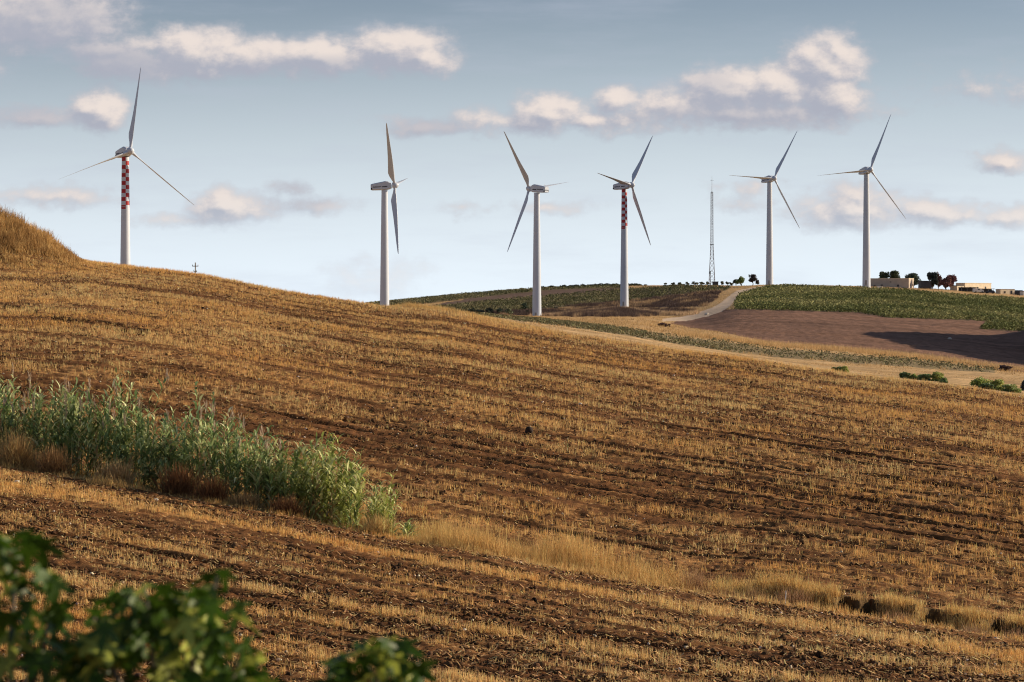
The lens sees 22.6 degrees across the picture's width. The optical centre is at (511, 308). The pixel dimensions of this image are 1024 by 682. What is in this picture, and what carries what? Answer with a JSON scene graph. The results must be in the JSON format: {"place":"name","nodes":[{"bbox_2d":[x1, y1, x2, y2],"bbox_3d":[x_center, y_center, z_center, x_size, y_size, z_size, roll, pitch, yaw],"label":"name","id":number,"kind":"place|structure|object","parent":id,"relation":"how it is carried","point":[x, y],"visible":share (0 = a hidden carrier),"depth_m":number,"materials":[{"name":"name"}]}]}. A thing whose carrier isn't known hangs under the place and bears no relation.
{"place":"outdoors","nodes":[
{"label":"outdoors","id":0,"kind":"place"},
{"bbox_2d":[0,219,1023,619],"bbox_3d":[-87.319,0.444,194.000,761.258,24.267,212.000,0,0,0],"label":"field","id":1,"kind":"structure","parent":0,"point":[782,517],"depth_m":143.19,"materials":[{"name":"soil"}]},
{"bbox_2d":[0,205,97,271],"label":"bank grass","id":2,"kind":"structure","parent":1,"relation":"on","point":[40,238],"depth_m":264.92,"materials":[{"name":"plant"}]},
{"bbox_2d":[0,227,1023,681],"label":"soil clods","id":3,"kind":"object","parent":1,"relation":"on","point":[630,643],"visible":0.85,"depth_m":104.31,"materials":[{"name":"brown soil"}]},
{"bbox_2d":[0,230,1023,681],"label":"loose straw","id":4,"kind":"object","parent":1,"relation":"on","point":[740,616],"visible":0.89,"depth_m":101.32,"materials":[{"name":"yellow plant"}]},
{"bbox_2d":[0,252,1023,681],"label":"pale stones","id":5,"kind":"object","parent":1,"relation":"on","point":[538,500],"visible":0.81,"depth_m":129.25,"materials":[{"name":"beige stone"}]},
{"bbox_2d":[525,426,532,433],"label":"earth clod","id":6,"kind":"object","parent":1,"relation":"on","point":[528,429],"visible":1,"depth_m":144.42,"materials":[{"name":"brown soil"}]},
{"bbox_2d":[0,465,1023,681],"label":"field","id":7,"kind":"structure","parent":0,"point":[72,562],"depth_m":88.07,"materials":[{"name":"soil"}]},
{"bbox_2d":[0,429,50,469],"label":"dry shrub","id":8,"kind":"object","parent":7,"relation":"on","point":[19,454],"visible":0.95,"depth_m":116.70,"materials":[{"name":"plant"}]},
{"bbox_2d":[25,442,80,475],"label":"dry shrub","id":9,"kind":"object","parent":7,"relation":"on","point":[44,465],"visible":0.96,"depth_m":115.88,"materials":[{"name":"plant"}]},
{"bbox_2d":[183,471,240,501],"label":"dry shrub","id":10,"kind":"object","parent":7,"relation":"on","point":[208,491],"visible":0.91,"depth_m":112.04,"materials":[{"name":"plant"}]},
{"bbox_2d":[0,0,1023,302],"label":"sky","id":11,"kind":"structure","parent":0,"point":[270,117],"materials":[{"name":"blue"}]},
{"bbox_2d":[69,471,1023,636],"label":"ditch","id":12,"kind":"object","parent":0,"point":[862,606],"visible":0.09,"depth_m":96.27,"materials":[{"name":"soil"}]},
{"bbox_2d":[85,455,143,485],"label":"dry shrub","id":13,"kind":"object","parent":12,"relation":"on","point":[115,471],"visible":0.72,"depth_m":114.42,"materials":[{"name":"plant"}]},
{"bbox_2d":[150,459,205,496],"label":"dry shrub","id":14,"kind":"object","parent":12,"relation":"on","point":[175,482],"visible":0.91,"depth_m":112.92,"materials":[{"name":"plant"}]},
{"bbox_2d":[0,363,372,530],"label":"giant reeds","id":15,"kind":"object","parent":12,"relation":"on","point":[344,496],"visible":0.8,"depth_m":115.88,"materials":[{"name":"green plant"}]},
{"bbox_2d":[224,488,268,509],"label":"dry shrub","id":16,"kind":"object","parent":12,"relation":"on","point":[244,498],"visible":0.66,"depth_m":111.51,"materials":[{"name":"plant"}]},
{"bbox_2d":[260,494,310,516],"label":"dry shrub","id":17,"kind":"object","parent":12,"relation":"on","point":[286,505],"visible":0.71,"depth_m":110.32,"materials":[{"name":"plant"}]},
{"bbox_2d":[347,512,398,535],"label":"dry shrub","id":18,"kind":"object","parent":12,"relation":"on","point":[373,525],"visible":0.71,"depth_m":107.78,"materials":[{"name":"plant"}]},
{"bbox_2d":[359,467,408,537],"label":"reed clump","id":19,"kind":"object","parent":12,"relation":"on","point":[375,507],"visible":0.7,"depth_m":108.68,"materials":[{"name":"green plant"}]},
{"bbox_2d":[396,518,420,538],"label":"reed shoot","id":20,"kind":"object","parent":12,"relation":"on","point":[407,529],"visible":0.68,"depth_m":107.77,"materials":[{"name":"green plant"}]},
{"bbox_2d":[0,422,1023,637],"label":"dry grass","id":21,"kind":"structure","parent":12,"relation":"on","point":[572,555],"depth_m":102.95,"materials":[{"name":"plant"}]},
{"bbox_2d":[667,569,716,592],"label":"dry shrub","id":22,"kind":"object","parent":12,"relation":"on","point":[699,580],"visible":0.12,"depth_m":100.47,"materials":[{"name":"plant"}]},
{"bbox_2d":[709,586,735,595],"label":"dry shrub","id":23,"kind":"object","parent":12,"relation":"on","point":[727,590],"visible":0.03,"depth_m":99.33,"materials":[{"name":"plant"}]},
{"bbox_2d":[733,582,769,600],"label":"dry shrub","id":24,"kind":"object","parent":12,"relation":"on","point":[753,591],"visible":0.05,"depth_m":98.13,"materials":[{"name":"plant"}]},
{"bbox_2d":[763,584,824,606],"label":"dry shrub","id":25,"kind":"object","parent":12,"relation":"on","point":[789,596],"visible":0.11,"depth_m":97.37,"materials":[{"name":"plant"}]},
{"bbox_2d":[876,608,918,622],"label":"dry shrub","id":26,"kind":"object","parent":12,"relation":"on","point":[888,616],"visible":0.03,"depth_m":93.94,"materials":[{"name":"plant"}]},
{"bbox_2d":[958,622,990,635],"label":"dry shrub","id":27,"kind":"object","parent":12,"relation":"on","point":[977,630],"visible":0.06,"depth_m":91.78,"materials":[{"name":"plant"}]},
{"bbox_2d":[1001,627,1023,639],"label":"dry shrub","id":28,"kind":"object","parent":12,"relation":"on","point":[1017,634],"visible":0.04,"depth_m":90.50,"materials":[{"name":"plant"}]},
{"bbox_2d":[367,284,1023,391],"bbox_3d":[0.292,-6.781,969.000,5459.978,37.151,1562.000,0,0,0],"label":"hills","id":29,"kind":"structure","parent":0,"point":[544,292],"depth_m":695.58,"materials":[{"name":"plant"}]},
{"bbox_2d":[63,68,193,265],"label":"wind turbine","id":30,"kind":"object","parent":29,"relation":"on","point":[124,153],"visible":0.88,"depth_m":773.77,"materials":[{"name":"metal"}]},
{"bbox_2d":[371,123,407,305],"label":"wind turbine","id":31,"kind":"object","parent":29,"relation":"on","point":[384,187],"visible":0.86,"depth_m":884.60,"materials":[{"name":"metal"}]},
{"bbox_2d":[485,308,493,312],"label":"hedge bush","id":32,"kind":"object","parent":29,"relation":"on","point":[488,310],"visible":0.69,"depth_m":949.35,"materials":[{"name":"green plant"}]},
{"bbox_2d":[503,308,513,314],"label":"hedge bush","id":33,"kind":"object","parent":29,"relation":"on","point":[508,311],"visible":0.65,"depth_m":949.66,"materials":[{"name":"green plant"}]},
{"bbox_2d":[521,303,528,309],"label":"round bush","id":34,"kind":"object","parent":29,"relation":"on","point":[523,304],"visible":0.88,"depth_m":1109.56,"materials":[{"name":"green plant"}]},
{"bbox_2d":[504,132,566,315],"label":"wind turbine","id":35,"kind":"object","parent":29,"relation":"on","point":[536,302],"visible":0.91,"depth_m":953.94,"materials":[{"name":"metal"}]},
{"bbox_2d":[366,284,730,311],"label":"vineyard rows","id":36,"kind":"object","parent":29,"relation":"on","point":[547,299],"visible":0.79,"depth_m":1262.38,"materials":[{"name":"green plant"}]},
{"bbox_2d":[541,283,619,287],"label":"hedge","id":37,"kind":"object","parent":29,"relation":"on","point":[582,284],"visible":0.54,"depth_m":1471.33,"materials":[{"name":"green plant"}]},
{"bbox_2d":[484,289,722,316],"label":"tall weeds","id":38,"kind":"object","parent":29,"relation":"on","point":[703,298],"visible":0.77,"depth_m":996.52,"materials":[{"name":"brown plant"}]},
{"bbox_2d":[529,306,700,315],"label":"pale grass","id":39,"kind":"structure","parent":29,"relation":"on","point":[683,313],"depth_m":874.92,"materials":[{"name":"plant"}]},
{"bbox_2d":[598,136,652,306],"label":"wind turbine","id":40,"kind":"object","parent":29,"relation":"on","point":[623,186],"visible":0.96,"depth_m":1018.98,"materials":[{"name":"metal"}]},
{"bbox_2d":[628,283,641,285],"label":"hedge bush","id":41,"kind":"object","parent":29,"relation":"on","point":[632,284],"visible":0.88,"depth_m":1437.38,"materials":[{"name":"green plant"}]},
{"bbox_2d":[709,180,714,280],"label":"lattice mast","id":42,"kind":"object","parent":29,"relation":"on","point":[711,244],"visible":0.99,"depth_m":1294.46,"materials":[{"name":"metal"}]},
{"bbox_2d":[474,311,997,371],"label":"scrub","id":43,"kind":"object","parent":29,"relation":"on","point":[599,327],"visible":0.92,"depth_m":364.08,"materials":[{"name":"plant"}]},
{"bbox_2d":[735,276,744,285],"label":"broadleaf tree","id":44,"kind":"object","parent":29,"relation":"on","point":[741,279],"visible":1,"depth_m":1214.68,"materials":[{"name":"green plant"}]},
{"bbox_2d":[748,274,757,282],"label":"pine tree","id":45,"kind":"object","parent":29,"relation":"on","point":[753,277],"visible":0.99,"depth_m":1211.20,"materials":[{"name":"green plant"}]},
{"bbox_2d":[730,132,798,284],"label":"wind turbine","id":46,"kind":"object","parent":29,"relation":"on","point":[769,179],"visible":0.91,"depth_m":1165.04,"materials":[{"name":"metal"}]},
{"bbox_2d":[818,115,904,287],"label":"wind turbine","id":47,"kind":"object","parent":29,"relation":"on","point":[865,171],"visible":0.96,"depth_m":1077.65,"materials":[{"name":"metal"}]},
{"bbox_2d":[731,283,1023,330],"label":"vineyard rows","id":48,"kind":"object","parent":29,"relation":"on","point":[999,312],"visible":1,"depth_m":860.29,"materials":[{"name":"green plant"}]},
{"bbox_2d":[879,271,889,277],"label":"pine tree","id":49,"kind":"object","parent":29,"relation":"on","point":[883,274],"visible":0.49,"depth_m":1173.14,"materials":[{"name":"green plant"}]},
{"bbox_2d":[870,278,913,287],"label":"farm shed","id":50,"kind":"structure","parent":29,"relation":"on","point":[897,282],"depth_m":1130.94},
{"bbox_2d":[889,270,899,277],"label":"pine tree","id":51,"kind":"object","parent":29,"relation":"on","point":[893,274],"visible":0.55,"depth_m":1173.05,"materials":[{"name":"green plant"}]},
{"bbox_2d":[905,273,921,285],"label":"pine tree","id":52,"kind":"object","parent":29,"relation":"on","point":[914,276],"visible":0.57,"depth_m":1173.19,"materials":[{"name":"green plant"}]},
{"bbox_2d":[918,281,931,288],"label":"dark shed","id":53,"kind":"structure","parent":29,"relation":"on","point":[924,284],"depth_m":1148.11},
{"bbox_2d":[927,272,937,288],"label":"cypress tree","id":54,"kind":"object","parent":29,"relation":"on","point":[932,276],"visible":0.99,"depth_m":1134.38,"materials":[{"name":"green plant"}]},
{"bbox_2d":[936,272,941,288],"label":"purple leaved tree","id":55,"kind":"object","parent":29,"relation":"on","point":[939,278],"visible":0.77,"depth_m":1140.99,"materials":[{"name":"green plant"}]},
{"bbox_2d":[939,276,952,289],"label":"purple leaved tree","id":56,"kind":"object","parent":29,"relation":"on","point":[946,282],"visible":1,"depth_m":1124.25,"materials":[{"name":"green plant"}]},
{"bbox_2d":[947,274,956,287],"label":"purple leaved tree","id":57,"kind":"object","parent":29,"relation":"on","point":[954,278],"visible":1,"depth_m":1128.48,"materials":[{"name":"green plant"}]},
{"bbox_2d":[950,285,963,290],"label":"farm annex","id":58,"kind":"object","parent":29,"relation":"on","point":[953,287],"visible":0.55,"depth_m":1126.19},
{"bbox_2d":[958,287,978,291],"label":"carport","id":59,"kind":"object","parent":29,"relation":"on","point":[969,289],"visible":0.77,"depth_m":1111.53,"materials":[{"name":"metal"}]},
{"bbox_2d":[956,283,991,288],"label":"farmhouse","id":60,"kind":"object","parent":29,"relation":"on","point":[984,285],"visible":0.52,"depth_m":1148.32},
{"bbox_2d":[973,288,983,292],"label":"parked van","id":61,"kind":"object","parent":29,"relation":"on","point":[975,290],"visible":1,"depth_m":1097.20,"materials":[{"name":"white paint"}]},
{"bbox_2d":[996,289,1014,294],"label":"store","id":62,"kind":"structure","parent":29,"relation":"on","point":[1006,291],"depth_m":1108.38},
{"bbox_2d":[999,365,1012,370],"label":"thorn bush","id":63,"kind":"object","parent":29,"relation":"on","point":[1003,367],"visible":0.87,"depth_m":384.47,"materials":[{"name":"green plant"}]},
{"bbox_2d":[663,286,761,321],"bbox_3d":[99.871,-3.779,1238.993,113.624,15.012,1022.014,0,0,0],"label":"dirt road","id":64,"kind":"structure","parent":0,"point":[725,304],"depth_m":842.69,"materials":[{"name":"soil"}]},
{"bbox_2d":[467,315,1023,395],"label":"pale field","id":65,"kind":"structure","parent":0,"point":[960,380],"depth_m":281.04,"materials":[{"name":"soil"}]},
{"bbox_2d":[388,301,547,329],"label":"ridge grass","id":66,"kind":"structure","parent":65,"relation":"on","point":[415,305],"depth_m":255.07,"materials":[{"name":"plant"}]},
{"bbox_2d":[831,366,841,370],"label":"bramble bush","id":67,"kind":"object","parent":65,"relation":"on","point":[839,367],"visible":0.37,"depth_m":225.72,"materials":[{"name":"green plant"}]},
{"bbox_2d":[841,366,849,372],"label":"bramble bush","id":68,"kind":"object","parent":65,"relation":"on","point":[844,369],"visible":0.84,"depth_m":224.84,"materials":[{"name":"green plant"}]},
{"bbox_2d":[899,371,910,378],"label":"bramble bush","id":69,"kind":"object","parent":65,"relation":"on","point":[906,375],"visible":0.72,"depth_m":218.75,"materials":[{"name":"green plant"}]},
{"bbox_2d":[909,373,918,379],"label":"bramble bush","id":70,"kind":"object","parent":65,"relation":"on","point":[913,376],"visible":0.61,"depth_m":218.63,"materials":[{"name":"green plant"}]},
{"bbox_2d":[917,374,931,380],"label":"bramble bush","id":71,"kind":"object","parent":65,"relation":"on","point":[925,377],"visible":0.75,"depth_m":217.81,"materials":[{"name":"green plant"}]},
{"bbox_2d":[931,371,943,381],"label":"bramble bush","id":72,"kind":"object","parent":65,"relation":"on","point":[937,376],"visible":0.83,"depth_m":217.80,"materials":[{"name":"green plant"}]},
{"bbox_2d":[939,377,947,382],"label":"bramble bush","id":73,"kind":"object","parent":65,"relation":"on","point":[943,380],"visible":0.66,"depth_m":215.75,"materials":[{"name":"green plant"}]},
{"bbox_2d":[969,376,989,386],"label":"bramble bush","id":74,"kind":"object","parent":65,"relation":"on","point":[978,381],"visible":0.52,"depth_m":212.84,"materials":[{"name":"green plant"}]},
{"bbox_2d":[979,383,993,389],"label":"bramble bush","id":75,"kind":"object","parent":65,"relation":"on","point":[986,386],"visible":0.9,"depth_m":208.82,"materials":[{"name":"green plant"}]},
{"bbox_2d":[989,379,1004,390],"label":"bramble bush","id":76,"kind":"object","parent":65,"relation":"on","point":[998,383],"visible":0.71,"depth_m":210.82,"materials":[{"name":"green plant"}]},
{"bbox_2d":[1002,384,1021,392],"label":"bramble bush","id":77,"kind":"object","parent":65,"relation":"on","point":[1010,388],"visible":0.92,"depth_m":209.51,"materials":[{"name":"green plant"}]},
{"bbox_2d":[671,309,1023,371],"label":"ploughed field","id":78,"kind":"structure","parent":0,"point":[970,339],"depth_m":575.32,"materials":[{"name":"soil"}]},
{"bbox_2d":[672,328,1023,371],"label":"edge grass","id":79,"kind":"structure","parent":78,"relation":"on","point":[810,346],"depth_m":407.12,"materials":[{"name":"plant"}]},
{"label":"ground","id":80,"kind":"structure","parent":0,"visible":0},
{"bbox_2d":[0,529,78,681],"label":"fig bush","id":81,"kind":"object","parent":80,"relation":"on","point":[54,617],"visible":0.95,"depth_m":11.80,"materials":[{"name":"green plant"}]},
{"bbox_2d":[60,568,278,681],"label":"fig bush","id":82,"kind":"object","parent":80,"relation":"on","point":[167,624],"visible":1,"depth_m":11.77,"materials":[{"name":"green plant"}]},
{"bbox_2d":[311,634,437,681],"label":"fig bush","id":83,"kind":"object","parent":80,"relation":"on","point":[384,657],"visible":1,"depth_m":11.79,"materials":[{"name":"green plant"}]}
]}

